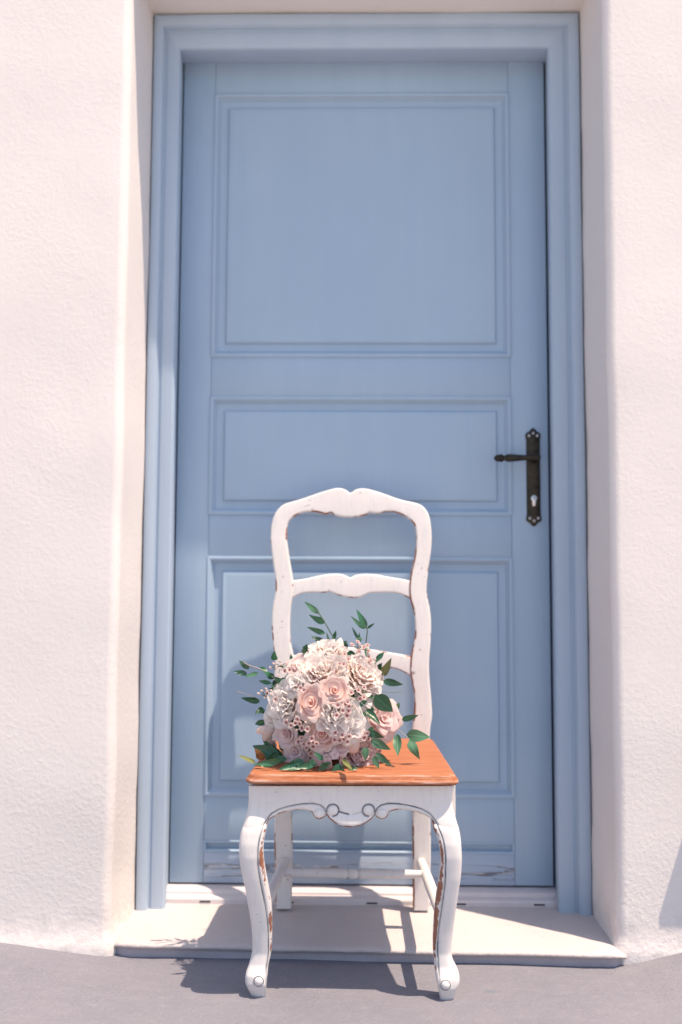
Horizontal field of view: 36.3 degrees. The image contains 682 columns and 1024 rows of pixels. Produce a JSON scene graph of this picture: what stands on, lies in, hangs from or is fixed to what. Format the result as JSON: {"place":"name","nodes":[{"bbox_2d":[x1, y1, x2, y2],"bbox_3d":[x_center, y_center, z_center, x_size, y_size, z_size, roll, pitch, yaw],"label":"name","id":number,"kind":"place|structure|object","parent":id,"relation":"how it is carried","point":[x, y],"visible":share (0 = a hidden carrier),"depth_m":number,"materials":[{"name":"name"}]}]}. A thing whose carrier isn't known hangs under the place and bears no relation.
{"place":"outdoors","nodes":[
{"label":"outdoors","id":0,"kind":"place"},
{"bbox_2d":[0,942,681,1023],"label":"ground","id":1,"kind":"structure","parent":0,"point":[41,986],"depth_m":2.06,"materials":[{"name":"grey concrete"}]},
{"bbox_2d":[0,0,681,964],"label":"house wall","id":2,"kind":"structure","parent":1,"relation":"on","point":[76,90],"depth_m":2.37,"materials":[{"name":"white paint"}]},
{"bbox_2d":[136,12,591,915],"bbox_3d":[0.058,-0.154,2.601,1.076,2.220,0.136,0,-5,1],"label":"door frame","id":3,"kind":"object","parent":2,"relation":"attached to","point":[550,42],"visible":0.94,"depth_m":2.56,"materials":[{"name":"blue paint"}]},
{"bbox_2d":[169,61,553,885],"bbox_3d":[0.051,-0.131,2.635,0.980,2.160,0.106,0,-5,1],"label":"door","id":4,"kind":"structure","parent":3,"relation":"attached to","point":[363,275],"depth_m":2.65,"materials":[{"name":"blue paint"}]},
{"bbox_2d":[239,488,461,999],"bbox_3d":[0.023,0.448,2.276,0.436,1.053,0.476,0,-5,1],"label":"chair","id":5,"kind":"object","parent":1,"relation":"on","point":[422,788],"visible":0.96,"depth_m":2.12,"materials":[{"name":"white paint"}]},
{"bbox_2d":[233,602,429,771],"bbox_3d":[-0.048,0.367,2.178,0.338,0.358,0.326,4,-6,-34],"label":"bouquet","id":6,"kind":"object","parent":5,"relation":"on","point":[328,701],"visible":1,"depth_m":2.10,"materials":[{"name":"pink plant"}]},
{"bbox_2d":[114,903,626,966],"bbox_3d":[0.051,0.964,2.372,1.127,0.072,0.317,0,-5,1],"label":"doorstep","id":7,"kind":"object","parent":1,"relation":"on","point":[552,936],"visible":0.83,"depth_m":2.31,"materials":[{"name":"white concrete"}]}
]}

